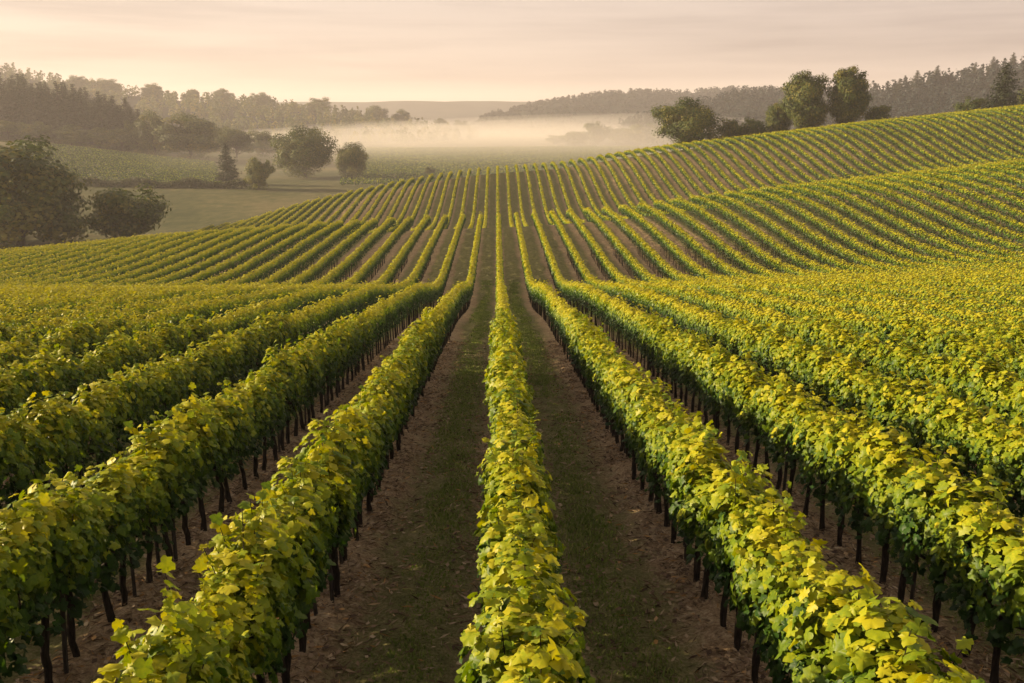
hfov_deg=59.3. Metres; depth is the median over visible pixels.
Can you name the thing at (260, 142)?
broadleaf tree
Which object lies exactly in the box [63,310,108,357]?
grapevine
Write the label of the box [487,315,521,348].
grapevine
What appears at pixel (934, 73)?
conifer tree
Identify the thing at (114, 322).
grapevine
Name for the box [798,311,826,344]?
grapevine
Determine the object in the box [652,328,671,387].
grapevine
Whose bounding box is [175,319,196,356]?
grapevine
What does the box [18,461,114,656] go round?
grapevine
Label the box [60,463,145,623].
grapevine
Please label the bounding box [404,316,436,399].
grapevine
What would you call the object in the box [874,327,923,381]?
grapevine
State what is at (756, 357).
grapevine
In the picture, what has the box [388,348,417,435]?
grapevine
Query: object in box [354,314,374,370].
grapevine
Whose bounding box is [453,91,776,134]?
hills
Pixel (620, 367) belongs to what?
grapevine
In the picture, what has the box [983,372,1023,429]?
grapevine
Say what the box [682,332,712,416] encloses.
grapevine
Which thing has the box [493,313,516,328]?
grapevine
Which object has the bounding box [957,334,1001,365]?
grapevine
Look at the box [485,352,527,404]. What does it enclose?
grapevine
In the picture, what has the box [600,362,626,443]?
grapevine
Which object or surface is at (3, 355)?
grapevine
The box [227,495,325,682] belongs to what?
grapevine
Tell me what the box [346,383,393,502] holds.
grapevine
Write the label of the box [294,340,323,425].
grapevine
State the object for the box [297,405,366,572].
grapevine
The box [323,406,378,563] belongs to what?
grapevine
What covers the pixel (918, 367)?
grapevine
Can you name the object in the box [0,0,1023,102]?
sky
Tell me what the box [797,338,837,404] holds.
grapevine
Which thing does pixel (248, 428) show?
grapevine
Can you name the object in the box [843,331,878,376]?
grapevine
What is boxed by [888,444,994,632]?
grapevine
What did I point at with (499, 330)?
grapevine
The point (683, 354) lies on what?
grapevine
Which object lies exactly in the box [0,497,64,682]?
grapevine
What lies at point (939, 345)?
grapevine
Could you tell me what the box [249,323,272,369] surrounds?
grapevine
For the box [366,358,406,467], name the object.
grapevine
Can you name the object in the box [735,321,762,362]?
grapevine
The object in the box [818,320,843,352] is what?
grapevine
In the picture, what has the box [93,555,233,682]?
grapevine
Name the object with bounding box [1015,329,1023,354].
grapevine
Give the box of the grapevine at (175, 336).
[147,314,183,357]
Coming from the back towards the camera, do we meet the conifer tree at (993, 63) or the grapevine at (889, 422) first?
the conifer tree at (993, 63)
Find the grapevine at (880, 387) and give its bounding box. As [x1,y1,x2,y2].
[866,364,907,439]
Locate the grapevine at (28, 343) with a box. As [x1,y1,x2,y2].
[7,329,40,384]
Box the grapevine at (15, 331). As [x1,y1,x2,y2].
[0,323,23,345]
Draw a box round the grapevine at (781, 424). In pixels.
[762,374,824,497]
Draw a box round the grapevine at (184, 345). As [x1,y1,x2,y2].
[161,320,190,356]
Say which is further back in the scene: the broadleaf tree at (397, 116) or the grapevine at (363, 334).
the broadleaf tree at (397, 116)
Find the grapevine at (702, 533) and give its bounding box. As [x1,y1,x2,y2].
[691,460,751,626]
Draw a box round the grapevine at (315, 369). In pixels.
[279,335,323,429]
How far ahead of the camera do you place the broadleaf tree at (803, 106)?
194.00 m
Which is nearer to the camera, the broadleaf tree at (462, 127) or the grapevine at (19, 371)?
the grapevine at (19, 371)
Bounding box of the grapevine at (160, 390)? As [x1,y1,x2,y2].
[124,362,171,438]
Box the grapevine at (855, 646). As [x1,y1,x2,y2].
[825,584,985,682]
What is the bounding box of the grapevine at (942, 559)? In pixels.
[929,474,1023,657]
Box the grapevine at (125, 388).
[89,364,143,456]
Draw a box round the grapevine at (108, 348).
[92,330,135,381]
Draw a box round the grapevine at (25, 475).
[0,407,47,509]
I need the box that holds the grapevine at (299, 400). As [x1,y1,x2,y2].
[271,350,304,443]
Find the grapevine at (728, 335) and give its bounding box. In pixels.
[721,312,749,363]
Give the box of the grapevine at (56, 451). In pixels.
[4,398,74,492]
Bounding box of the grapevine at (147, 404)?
[107,362,159,452]
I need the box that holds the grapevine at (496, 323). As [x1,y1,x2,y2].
[490,316,510,338]
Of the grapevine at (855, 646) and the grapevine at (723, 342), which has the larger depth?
the grapevine at (723, 342)
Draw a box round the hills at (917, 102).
[656,77,1023,148]
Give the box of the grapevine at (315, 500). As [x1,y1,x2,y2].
[261,464,338,652]
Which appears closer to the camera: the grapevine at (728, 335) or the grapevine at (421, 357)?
the grapevine at (421, 357)
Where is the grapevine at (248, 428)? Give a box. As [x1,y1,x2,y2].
[191,378,257,503]
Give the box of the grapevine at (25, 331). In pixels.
[12,320,44,349]
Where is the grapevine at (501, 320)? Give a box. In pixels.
[493,319,514,334]
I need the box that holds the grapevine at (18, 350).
[0,339,34,367]
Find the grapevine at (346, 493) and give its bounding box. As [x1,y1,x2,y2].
[307,443,360,602]
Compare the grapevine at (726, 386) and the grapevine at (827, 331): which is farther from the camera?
the grapevine at (827, 331)
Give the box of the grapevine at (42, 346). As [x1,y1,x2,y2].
[27,335,53,380]
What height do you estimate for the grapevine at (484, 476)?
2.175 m
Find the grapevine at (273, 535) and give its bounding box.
[201,489,309,682]
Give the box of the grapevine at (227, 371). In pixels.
[193,329,238,398]
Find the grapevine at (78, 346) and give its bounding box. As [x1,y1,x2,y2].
[53,325,86,361]
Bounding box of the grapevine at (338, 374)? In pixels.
[323,329,343,400]
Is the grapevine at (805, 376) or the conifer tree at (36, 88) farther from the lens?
the conifer tree at (36, 88)
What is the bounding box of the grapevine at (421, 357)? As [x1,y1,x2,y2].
[399,337,429,417]
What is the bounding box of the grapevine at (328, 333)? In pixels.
[313,326,341,406]
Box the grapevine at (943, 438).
[926,388,989,501]
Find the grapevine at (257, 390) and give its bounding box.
[232,371,278,478]
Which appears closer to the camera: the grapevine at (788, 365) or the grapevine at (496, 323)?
the grapevine at (788, 365)
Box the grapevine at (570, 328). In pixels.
[567,314,588,376]
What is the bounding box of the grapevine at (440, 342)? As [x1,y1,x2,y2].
[421,312,445,373]
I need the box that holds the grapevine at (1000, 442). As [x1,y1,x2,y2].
[974,418,1023,517]
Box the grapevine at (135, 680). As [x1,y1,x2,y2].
[131,677,146,682]
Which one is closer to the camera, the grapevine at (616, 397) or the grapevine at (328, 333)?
the grapevine at (616, 397)
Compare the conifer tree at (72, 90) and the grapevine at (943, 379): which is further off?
the conifer tree at (72, 90)
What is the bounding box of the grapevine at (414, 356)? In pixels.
[392,342,419,428]
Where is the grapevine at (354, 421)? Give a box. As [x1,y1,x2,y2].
[329,404,375,540]
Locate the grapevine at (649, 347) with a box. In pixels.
[645,320,664,378]
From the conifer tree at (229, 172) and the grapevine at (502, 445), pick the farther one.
the conifer tree at (229, 172)
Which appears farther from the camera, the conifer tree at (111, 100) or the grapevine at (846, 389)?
the conifer tree at (111, 100)
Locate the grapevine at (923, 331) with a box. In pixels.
[906,318,941,356]
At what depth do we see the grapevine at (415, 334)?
19.45 m
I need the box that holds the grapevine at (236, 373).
[207,334,243,397]
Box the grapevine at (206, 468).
[158,394,222,545]
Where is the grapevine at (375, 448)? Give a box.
[336,385,385,526]
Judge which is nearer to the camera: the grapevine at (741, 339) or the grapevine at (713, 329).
the grapevine at (741, 339)
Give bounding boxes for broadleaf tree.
[0,135,94,249]
[16,121,55,142]
[67,75,89,90]
[92,78,123,94]
[123,118,153,153]
[132,110,169,155]
[140,82,161,99]
[147,112,222,160]
[188,89,199,99]
[210,125,228,151]
[212,88,234,103]
[214,128,255,157]
[246,129,276,156]
[248,92,271,107]
[268,125,339,177]
[305,97,332,114]
[333,141,368,178]
[363,104,390,122]
[391,109,410,124]
[433,118,446,129]
[451,119,470,136]
[650,96,727,149]
[764,102,792,138]
[778,69,830,136]
[824,65,873,129]
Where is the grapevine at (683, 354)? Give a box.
[678,331,702,412]
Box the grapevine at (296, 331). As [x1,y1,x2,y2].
[284,309,298,349]
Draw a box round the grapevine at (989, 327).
[977,316,1008,345]
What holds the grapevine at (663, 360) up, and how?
on the ground at (196, 209)
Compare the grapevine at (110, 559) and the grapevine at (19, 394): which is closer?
the grapevine at (110, 559)
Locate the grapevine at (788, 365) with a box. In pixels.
[777,334,817,390]
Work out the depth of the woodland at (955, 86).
573.52 m
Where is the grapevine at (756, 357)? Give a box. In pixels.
[743,320,773,379]
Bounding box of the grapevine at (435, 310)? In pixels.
[421,307,443,369]
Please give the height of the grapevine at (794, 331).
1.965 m
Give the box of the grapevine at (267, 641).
[187,501,294,682]
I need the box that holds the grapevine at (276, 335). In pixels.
[253,310,283,356]
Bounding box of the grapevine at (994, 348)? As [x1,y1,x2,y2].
[969,330,1015,393]
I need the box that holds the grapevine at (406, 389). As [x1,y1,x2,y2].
[373,363,411,458]
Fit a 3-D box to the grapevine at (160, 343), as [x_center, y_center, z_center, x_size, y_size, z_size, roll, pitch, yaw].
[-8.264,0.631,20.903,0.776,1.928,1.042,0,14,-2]
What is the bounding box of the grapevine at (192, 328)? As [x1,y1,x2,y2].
[184,317,204,349]
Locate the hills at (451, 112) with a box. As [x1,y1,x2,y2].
[253,101,535,125]
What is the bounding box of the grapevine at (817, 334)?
[813,311,838,350]
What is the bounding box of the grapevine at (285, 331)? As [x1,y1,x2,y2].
[264,313,292,346]
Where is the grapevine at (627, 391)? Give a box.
[616,369,653,479]
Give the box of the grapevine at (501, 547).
[481,515,558,599]
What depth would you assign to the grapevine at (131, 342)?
19.11 m
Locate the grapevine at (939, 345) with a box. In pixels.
[927,322,965,356]
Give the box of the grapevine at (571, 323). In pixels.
[566,312,584,373]
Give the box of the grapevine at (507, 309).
[492,307,514,322]
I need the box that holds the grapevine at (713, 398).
[710,356,736,445]
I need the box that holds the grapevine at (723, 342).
[715,317,738,353]
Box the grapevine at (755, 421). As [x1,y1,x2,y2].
[748,366,784,479]
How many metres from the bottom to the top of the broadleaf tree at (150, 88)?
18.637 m
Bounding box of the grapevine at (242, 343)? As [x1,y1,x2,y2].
[224,326,258,382]
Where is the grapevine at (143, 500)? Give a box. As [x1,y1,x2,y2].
[81,446,159,605]
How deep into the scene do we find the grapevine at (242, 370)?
20.05 m
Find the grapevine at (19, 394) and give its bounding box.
[0,366,29,475]
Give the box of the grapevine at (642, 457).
[628,393,682,513]
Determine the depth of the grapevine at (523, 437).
10.01 m
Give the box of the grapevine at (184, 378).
[159,350,193,418]
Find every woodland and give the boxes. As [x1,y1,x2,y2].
[0,62,479,143]
[475,85,868,133]
[617,85,883,145]
[716,56,1023,141]
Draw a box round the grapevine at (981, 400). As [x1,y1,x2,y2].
[970,357,1023,420]
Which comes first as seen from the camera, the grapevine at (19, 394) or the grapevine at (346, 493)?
the grapevine at (346, 493)
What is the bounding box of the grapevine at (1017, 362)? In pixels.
[1008,338,1023,381]
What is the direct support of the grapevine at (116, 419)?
on the ground at (196, 209)
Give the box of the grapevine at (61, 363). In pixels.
[34,344,84,405]
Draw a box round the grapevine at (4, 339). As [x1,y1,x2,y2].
[0,321,19,345]
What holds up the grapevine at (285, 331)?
on the ground at (196, 209)
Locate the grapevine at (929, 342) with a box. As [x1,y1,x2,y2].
[924,326,949,355]
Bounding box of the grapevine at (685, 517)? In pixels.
[669,433,748,599]
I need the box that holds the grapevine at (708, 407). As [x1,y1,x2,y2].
[697,361,725,428]
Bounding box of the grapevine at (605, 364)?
[594,350,626,436]
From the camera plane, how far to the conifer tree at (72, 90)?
440.50 m
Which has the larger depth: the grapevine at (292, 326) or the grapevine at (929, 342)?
the grapevine at (292, 326)
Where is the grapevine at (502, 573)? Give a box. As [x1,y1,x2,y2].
[480,547,561,679]
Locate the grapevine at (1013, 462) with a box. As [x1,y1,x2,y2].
[1000,431,1023,511]
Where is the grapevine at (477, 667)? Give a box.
[454,547,595,682]
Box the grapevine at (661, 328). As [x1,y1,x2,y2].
[646,315,677,384]
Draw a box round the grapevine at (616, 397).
[611,362,654,469]
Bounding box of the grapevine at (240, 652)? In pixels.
[161,559,255,682]
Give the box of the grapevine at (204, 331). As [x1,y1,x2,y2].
[184,314,212,344]
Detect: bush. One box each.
[81,183,172,238]
[243,156,275,189]
[424,166,435,173]
[544,135,566,143]
[557,131,590,145]
[582,121,613,144]
[626,123,655,142]
[649,125,677,141]
[715,118,747,144]
[742,117,770,141]
[861,104,891,126]
[953,96,988,118]
[1015,88,1023,112]
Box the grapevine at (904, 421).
[889,375,941,457]
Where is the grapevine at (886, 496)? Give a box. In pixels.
[867,447,952,607]
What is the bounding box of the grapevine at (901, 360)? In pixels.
[889,343,926,394]
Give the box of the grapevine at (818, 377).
[809,348,845,408]
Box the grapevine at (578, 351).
[576,324,588,391]
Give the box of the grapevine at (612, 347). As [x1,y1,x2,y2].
[586,343,621,419]
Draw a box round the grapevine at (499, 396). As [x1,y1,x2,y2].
[485,372,533,434]
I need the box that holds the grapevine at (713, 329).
[709,309,727,346]
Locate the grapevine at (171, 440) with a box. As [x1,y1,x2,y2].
[123,410,203,561]
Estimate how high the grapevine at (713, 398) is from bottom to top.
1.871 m
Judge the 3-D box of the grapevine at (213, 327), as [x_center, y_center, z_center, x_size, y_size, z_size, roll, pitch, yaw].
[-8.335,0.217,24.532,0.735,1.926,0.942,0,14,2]
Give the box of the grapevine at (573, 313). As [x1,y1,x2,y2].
[564,307,583,371]
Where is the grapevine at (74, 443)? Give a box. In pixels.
[17,390,90,496]
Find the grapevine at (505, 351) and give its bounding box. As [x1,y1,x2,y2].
[481,343,527,388]
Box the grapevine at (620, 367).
[609,363,649,458]
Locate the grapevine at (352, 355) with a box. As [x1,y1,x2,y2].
[332,313,356,389]
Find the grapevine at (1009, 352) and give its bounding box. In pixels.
[991,336,1023,385]
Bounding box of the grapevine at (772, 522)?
[723,476,809,682]
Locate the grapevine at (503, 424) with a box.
[480,394,546,471]
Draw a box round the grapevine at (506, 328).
[489,317,524,355]
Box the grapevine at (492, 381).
[483,355,533,410]
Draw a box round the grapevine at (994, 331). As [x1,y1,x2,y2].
[983,319,1023,349]
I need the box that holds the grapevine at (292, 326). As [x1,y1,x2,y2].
[274,310,295,352]
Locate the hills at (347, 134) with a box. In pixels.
[0,74,467,142]
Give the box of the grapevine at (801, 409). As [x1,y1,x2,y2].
[779,373,842,516]
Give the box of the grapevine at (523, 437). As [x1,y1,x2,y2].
[480,423,549,500]
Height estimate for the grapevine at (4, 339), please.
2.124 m
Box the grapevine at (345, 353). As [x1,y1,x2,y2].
[323,321,351,397]
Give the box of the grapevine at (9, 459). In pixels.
[0,415,27,508]
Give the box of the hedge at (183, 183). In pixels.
[79,177,246,188]
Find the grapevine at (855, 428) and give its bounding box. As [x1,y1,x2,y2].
[819,397,878,545]
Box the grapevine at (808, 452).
[792,403,850,530]
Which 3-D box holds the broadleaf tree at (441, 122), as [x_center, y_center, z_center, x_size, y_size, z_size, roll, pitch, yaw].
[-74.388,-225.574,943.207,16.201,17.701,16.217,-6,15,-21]
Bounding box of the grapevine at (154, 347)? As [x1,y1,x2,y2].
[133,325,162,370]
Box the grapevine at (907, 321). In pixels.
[892,314,921,345]
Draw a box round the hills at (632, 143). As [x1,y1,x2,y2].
[588,98,829,145]
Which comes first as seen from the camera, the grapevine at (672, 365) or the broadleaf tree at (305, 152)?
the grapevine at (672, 365)
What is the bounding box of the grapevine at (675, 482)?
[665,427,732,585]
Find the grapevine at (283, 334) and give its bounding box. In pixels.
[269,317,285,358]
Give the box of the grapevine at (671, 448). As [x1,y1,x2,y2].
[654,407,722,560]
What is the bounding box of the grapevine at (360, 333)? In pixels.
[342,315,363,379]
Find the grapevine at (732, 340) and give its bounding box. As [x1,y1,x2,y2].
[726,308,758,361]
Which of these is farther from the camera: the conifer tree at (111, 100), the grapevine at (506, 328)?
the conifer tree at (111, 100)
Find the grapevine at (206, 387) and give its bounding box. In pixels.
[181,345,215,401]
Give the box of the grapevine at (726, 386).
[717,347,760,452]
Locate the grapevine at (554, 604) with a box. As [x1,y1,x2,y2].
[485,593,588,682]
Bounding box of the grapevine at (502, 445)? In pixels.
[487,423,542,494]
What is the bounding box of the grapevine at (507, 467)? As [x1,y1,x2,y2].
[487,436,550,527]
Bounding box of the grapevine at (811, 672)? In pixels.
[774,562,904,682]
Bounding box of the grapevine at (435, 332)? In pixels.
[418,313,439,380]
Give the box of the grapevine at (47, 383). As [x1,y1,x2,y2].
[10,349,67,416]
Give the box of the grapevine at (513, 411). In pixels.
[490,393,537,443]
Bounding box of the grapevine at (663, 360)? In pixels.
[658,325,680,393]
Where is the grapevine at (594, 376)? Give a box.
[590,336,622,432]
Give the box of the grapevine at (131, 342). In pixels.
[105,326,142,371]
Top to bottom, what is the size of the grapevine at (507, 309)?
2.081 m
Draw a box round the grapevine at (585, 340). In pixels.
[579,322,606,402]
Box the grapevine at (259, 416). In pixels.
[217,382,271,489]
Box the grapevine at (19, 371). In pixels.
[0,353,44,416]
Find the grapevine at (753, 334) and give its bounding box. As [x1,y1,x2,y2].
[746,326,766,368]
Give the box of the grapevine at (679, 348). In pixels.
[673,329,697,406]
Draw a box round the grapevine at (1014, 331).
[1002,317,1023,354]
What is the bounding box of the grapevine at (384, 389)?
[356,375,401,477]
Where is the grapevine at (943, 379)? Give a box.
[928,353,976,396]
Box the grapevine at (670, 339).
[659,325,687,397]
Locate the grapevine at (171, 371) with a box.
[148,344,185,418]
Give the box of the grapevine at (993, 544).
[944,499,1023,682]
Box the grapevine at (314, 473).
[270,440,340,628]
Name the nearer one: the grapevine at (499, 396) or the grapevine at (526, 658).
the grapevine at (526, 658)
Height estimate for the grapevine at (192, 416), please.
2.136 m
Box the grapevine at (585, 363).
[579,330,603,405]
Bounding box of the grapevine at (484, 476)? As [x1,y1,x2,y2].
[475,437,552,527]
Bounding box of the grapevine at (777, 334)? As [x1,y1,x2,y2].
[758,322,789,375]
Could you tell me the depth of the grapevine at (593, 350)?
18.82 m
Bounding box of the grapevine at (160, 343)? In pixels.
[145,324,173,366]
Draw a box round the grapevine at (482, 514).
[472,465,557,554]
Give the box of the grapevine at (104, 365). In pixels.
[83,348,120,385]
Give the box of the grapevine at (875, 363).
[868,342,893,380]
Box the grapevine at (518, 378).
[491,370,535,423]
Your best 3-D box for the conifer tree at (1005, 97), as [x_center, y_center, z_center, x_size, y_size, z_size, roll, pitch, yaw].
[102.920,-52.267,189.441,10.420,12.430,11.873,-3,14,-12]
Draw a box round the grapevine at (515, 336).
[490,330,523,368]
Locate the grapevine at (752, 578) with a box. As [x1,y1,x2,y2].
[731,517,825,682]
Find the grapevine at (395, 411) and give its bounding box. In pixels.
[358,384,397,489]
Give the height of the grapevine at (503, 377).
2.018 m
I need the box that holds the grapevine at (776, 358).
[772,339,796,385]
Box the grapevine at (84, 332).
[59,316,98,363]
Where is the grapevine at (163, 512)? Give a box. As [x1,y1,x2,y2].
[117,428,179,582]
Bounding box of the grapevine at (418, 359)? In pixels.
[393,336,421,421]
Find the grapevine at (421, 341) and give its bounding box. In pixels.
[399,329,429,404]
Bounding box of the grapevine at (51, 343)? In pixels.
[41,328,77,358]
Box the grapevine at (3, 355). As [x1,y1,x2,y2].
[0,341,15,377]
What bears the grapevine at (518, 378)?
on the ground at (196, 209)
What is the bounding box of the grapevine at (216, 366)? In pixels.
[185,341,225,400]
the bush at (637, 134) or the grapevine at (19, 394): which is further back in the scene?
the bush at (637, 134)
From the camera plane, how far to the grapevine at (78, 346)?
20.71 m
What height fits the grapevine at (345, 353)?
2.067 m
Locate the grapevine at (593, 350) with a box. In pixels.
[586,327,618,416]
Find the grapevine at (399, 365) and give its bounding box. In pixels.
[379,356,414,451]
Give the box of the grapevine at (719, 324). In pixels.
[716,318,729,352]
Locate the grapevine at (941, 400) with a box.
[906,380,967,467]
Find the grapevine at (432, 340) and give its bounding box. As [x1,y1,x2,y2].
[415,319,433,387]
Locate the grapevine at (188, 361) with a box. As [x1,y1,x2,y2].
[168,349,211,414]
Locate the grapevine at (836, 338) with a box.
[830,321,859,350]
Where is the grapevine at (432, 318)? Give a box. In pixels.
[421,310,442,375]
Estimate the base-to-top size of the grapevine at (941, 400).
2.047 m
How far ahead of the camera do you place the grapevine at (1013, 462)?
10.46 m
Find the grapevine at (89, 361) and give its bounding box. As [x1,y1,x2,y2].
[70,342,104,395]
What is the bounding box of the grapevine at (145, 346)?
[118,328,153,371]
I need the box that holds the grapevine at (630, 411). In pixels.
[623,384,649,489]
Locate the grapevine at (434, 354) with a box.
[422,323,437,389]
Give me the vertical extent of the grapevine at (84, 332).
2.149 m
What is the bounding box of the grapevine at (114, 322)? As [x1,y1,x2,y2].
[97,309,128,340]
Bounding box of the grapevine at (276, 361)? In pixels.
[260,338,300,453]
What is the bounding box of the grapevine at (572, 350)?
[568,320,593,383]
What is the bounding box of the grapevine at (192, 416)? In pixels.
[172,382,224,530]
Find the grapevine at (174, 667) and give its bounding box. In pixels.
[91,644,186,682]
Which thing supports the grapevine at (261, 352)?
on the ground at (196, 209)
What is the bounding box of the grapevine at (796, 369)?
[793,341,823,397]
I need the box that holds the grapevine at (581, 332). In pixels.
[571,313,597,387]
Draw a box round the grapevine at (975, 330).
[963,316,987,339]
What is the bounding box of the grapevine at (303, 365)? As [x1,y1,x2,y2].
[287,341,311,435]
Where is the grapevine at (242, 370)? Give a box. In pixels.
[219,332,245,397]
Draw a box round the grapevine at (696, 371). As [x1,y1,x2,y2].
[692,336,714,425]
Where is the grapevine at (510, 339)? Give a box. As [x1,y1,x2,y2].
[488,333,524,363]
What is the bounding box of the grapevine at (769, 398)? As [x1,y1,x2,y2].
[756,369,808,488]
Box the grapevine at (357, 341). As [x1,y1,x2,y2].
[336,310,361,384]
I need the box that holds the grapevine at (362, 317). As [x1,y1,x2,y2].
[347,309,370,372]
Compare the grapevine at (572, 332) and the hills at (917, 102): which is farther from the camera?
the hills at (917, 102)
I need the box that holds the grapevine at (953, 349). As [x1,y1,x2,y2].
[943,330,978,365]
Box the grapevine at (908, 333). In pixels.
[894,319,927,348]
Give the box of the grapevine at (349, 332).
[325,316,354,392]
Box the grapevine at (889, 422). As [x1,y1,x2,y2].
[870,375,924,461]
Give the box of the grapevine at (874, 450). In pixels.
[853,421,939,583]
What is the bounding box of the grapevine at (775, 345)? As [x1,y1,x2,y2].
[762,329,795,384]
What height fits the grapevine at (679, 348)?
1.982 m
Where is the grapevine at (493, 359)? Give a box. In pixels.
[491,344,522,368]
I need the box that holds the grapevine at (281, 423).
[255,367,289,460]
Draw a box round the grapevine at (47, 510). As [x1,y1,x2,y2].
[0,469,93,682]
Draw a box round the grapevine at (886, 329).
[877,312,906,344]
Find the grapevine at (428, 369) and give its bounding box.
[407,322,434,396]
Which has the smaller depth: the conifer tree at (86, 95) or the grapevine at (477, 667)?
the grapevine at (477, 667)
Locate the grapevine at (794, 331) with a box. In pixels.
[785,311,812,341]
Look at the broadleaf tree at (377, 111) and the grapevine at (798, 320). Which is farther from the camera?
the broadleaf tree at (377, 111)
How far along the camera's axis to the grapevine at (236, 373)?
19.31 m
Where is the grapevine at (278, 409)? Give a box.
[243,367,282,470]
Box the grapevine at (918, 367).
[905,343,944,394]
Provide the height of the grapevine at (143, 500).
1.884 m
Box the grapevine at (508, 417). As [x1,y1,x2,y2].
[484,390,545,458]
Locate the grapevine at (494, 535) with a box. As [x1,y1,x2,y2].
[476,495,565,607]
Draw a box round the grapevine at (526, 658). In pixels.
[497,636,585,682]
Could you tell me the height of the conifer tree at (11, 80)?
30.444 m
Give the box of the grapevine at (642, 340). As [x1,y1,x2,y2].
[640,311,657,372]
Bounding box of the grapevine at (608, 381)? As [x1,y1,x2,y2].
[604,355,637,451]
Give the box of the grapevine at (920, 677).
[894,671,984,682]
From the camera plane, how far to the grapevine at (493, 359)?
17.63 m
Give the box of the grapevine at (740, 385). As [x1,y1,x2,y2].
[730,359,773,458]
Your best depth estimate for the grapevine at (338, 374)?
20.88 m
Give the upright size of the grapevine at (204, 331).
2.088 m
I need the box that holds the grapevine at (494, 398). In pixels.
[486,380,530,417]
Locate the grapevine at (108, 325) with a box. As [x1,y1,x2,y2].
[87,314,120,355]
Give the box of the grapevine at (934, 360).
[922,350,964,396]
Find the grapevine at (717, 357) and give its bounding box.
[697,342,736,437]
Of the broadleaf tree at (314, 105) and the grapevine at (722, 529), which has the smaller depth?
the grapevine at (722, 529)
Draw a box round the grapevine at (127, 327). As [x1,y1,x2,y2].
[119,319,134,338]
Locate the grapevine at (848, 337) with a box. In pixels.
[835,324,861,366]
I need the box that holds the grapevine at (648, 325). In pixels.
[643,306,664,376]
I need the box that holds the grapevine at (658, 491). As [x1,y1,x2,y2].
[637,401,690,526]
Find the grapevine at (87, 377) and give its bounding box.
[57,352,94,403]
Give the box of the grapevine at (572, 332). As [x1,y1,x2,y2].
[570,314,591,380]
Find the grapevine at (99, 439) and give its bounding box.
[46,382,116,487]
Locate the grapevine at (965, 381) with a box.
[945,341,1004,417]
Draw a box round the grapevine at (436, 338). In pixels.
[417,317,439,383]
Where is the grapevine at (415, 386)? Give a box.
[380,354,418,416]
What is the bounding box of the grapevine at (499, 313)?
[490,310,513,328]
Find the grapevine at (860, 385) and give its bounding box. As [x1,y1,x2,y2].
[847,366,884,425]
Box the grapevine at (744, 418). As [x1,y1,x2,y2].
[734,369,774,470]
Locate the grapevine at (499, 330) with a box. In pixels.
[490,322,516,354]
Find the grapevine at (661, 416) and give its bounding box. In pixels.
[647,402,701,546]
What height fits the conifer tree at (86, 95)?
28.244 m
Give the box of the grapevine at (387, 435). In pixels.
[352,392,395,511]
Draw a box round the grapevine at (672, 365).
[666,330,690,401]
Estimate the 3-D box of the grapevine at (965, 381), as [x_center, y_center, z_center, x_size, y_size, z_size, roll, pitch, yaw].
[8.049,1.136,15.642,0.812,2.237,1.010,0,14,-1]
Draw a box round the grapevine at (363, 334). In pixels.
[353,315,367,376]
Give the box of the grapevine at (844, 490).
[826,432,894,563]
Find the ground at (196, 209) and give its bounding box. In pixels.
[0,113,1023,682]
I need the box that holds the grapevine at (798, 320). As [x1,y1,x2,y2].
[794,314,814,349]
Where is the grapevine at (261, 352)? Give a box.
[245,320,270,376]
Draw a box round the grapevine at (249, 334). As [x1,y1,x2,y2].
[234,327,260,378]
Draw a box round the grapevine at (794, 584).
[759,538,854,682]
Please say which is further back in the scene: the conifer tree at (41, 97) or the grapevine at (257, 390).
the conifer tree at (41, 97)
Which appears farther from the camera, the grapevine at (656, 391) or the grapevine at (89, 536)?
the grapevine at (656, 391)
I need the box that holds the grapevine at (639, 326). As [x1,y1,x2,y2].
[637,313,651,370]
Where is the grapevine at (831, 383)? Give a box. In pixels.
[823,353,872,420]
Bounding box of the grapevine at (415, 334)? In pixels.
[402,331,425,412]
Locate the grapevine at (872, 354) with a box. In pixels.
[855,326,889,373]
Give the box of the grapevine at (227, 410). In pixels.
[191,388,245,512]
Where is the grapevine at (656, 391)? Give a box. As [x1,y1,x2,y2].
[626,377,671,501]
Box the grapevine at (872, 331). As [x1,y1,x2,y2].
[868,317,890,342]
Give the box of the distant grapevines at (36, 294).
[0,104,1023,654]
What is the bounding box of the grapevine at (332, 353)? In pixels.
[307,332,337,412]
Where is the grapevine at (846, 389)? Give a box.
[835,363,875,420]
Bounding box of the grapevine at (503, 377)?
[490,363,534,403]
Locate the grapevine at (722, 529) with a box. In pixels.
[703,449,782,650]
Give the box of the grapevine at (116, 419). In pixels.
[72,379,130,471]
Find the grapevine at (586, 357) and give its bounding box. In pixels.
[584,331,608,411]
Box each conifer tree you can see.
[0,72,4,95]
[0,78,24,137]
[6,73,37,138]
[9,75,16,99]
[16,74,37,112]
[22,86,42,136]
[30,82,48,123]
[31,83,40,110]
[40,81,50,105]
[43,90,67,141]
[44,81,71,139]
[50,82,89,142]
[59,83,69,103]
[67,84,88,128]
[68,94,80,124]
[72,88,93,144]
[78,91,114,146]
[82,87,92,120]
[100,94,110,109]
[104,105,133,149]
[106,95,116,122]
[110,105,128,149]
[115,109,148,150]
[117,97,133,120]
[121,108,147,151]
[122,105,136,120]
[212,142,243,181]
[892,78,904,99]
[906,70,923,95]
[929,65,944,87]
[970,62,978,80]
[975,63,1023,115]
[984,56,999,82]
[1003,53,1018,77]
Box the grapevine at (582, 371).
[578,325,593,397]
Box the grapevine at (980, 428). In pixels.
[949,401,1022,500]
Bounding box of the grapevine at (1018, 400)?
[1010,380,1023,427]
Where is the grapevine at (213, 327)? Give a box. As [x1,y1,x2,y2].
[199,314,218,344]
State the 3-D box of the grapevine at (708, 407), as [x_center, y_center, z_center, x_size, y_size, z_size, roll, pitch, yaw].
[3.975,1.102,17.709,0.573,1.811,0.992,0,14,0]
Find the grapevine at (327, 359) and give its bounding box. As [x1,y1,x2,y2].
[299,330,332,417]

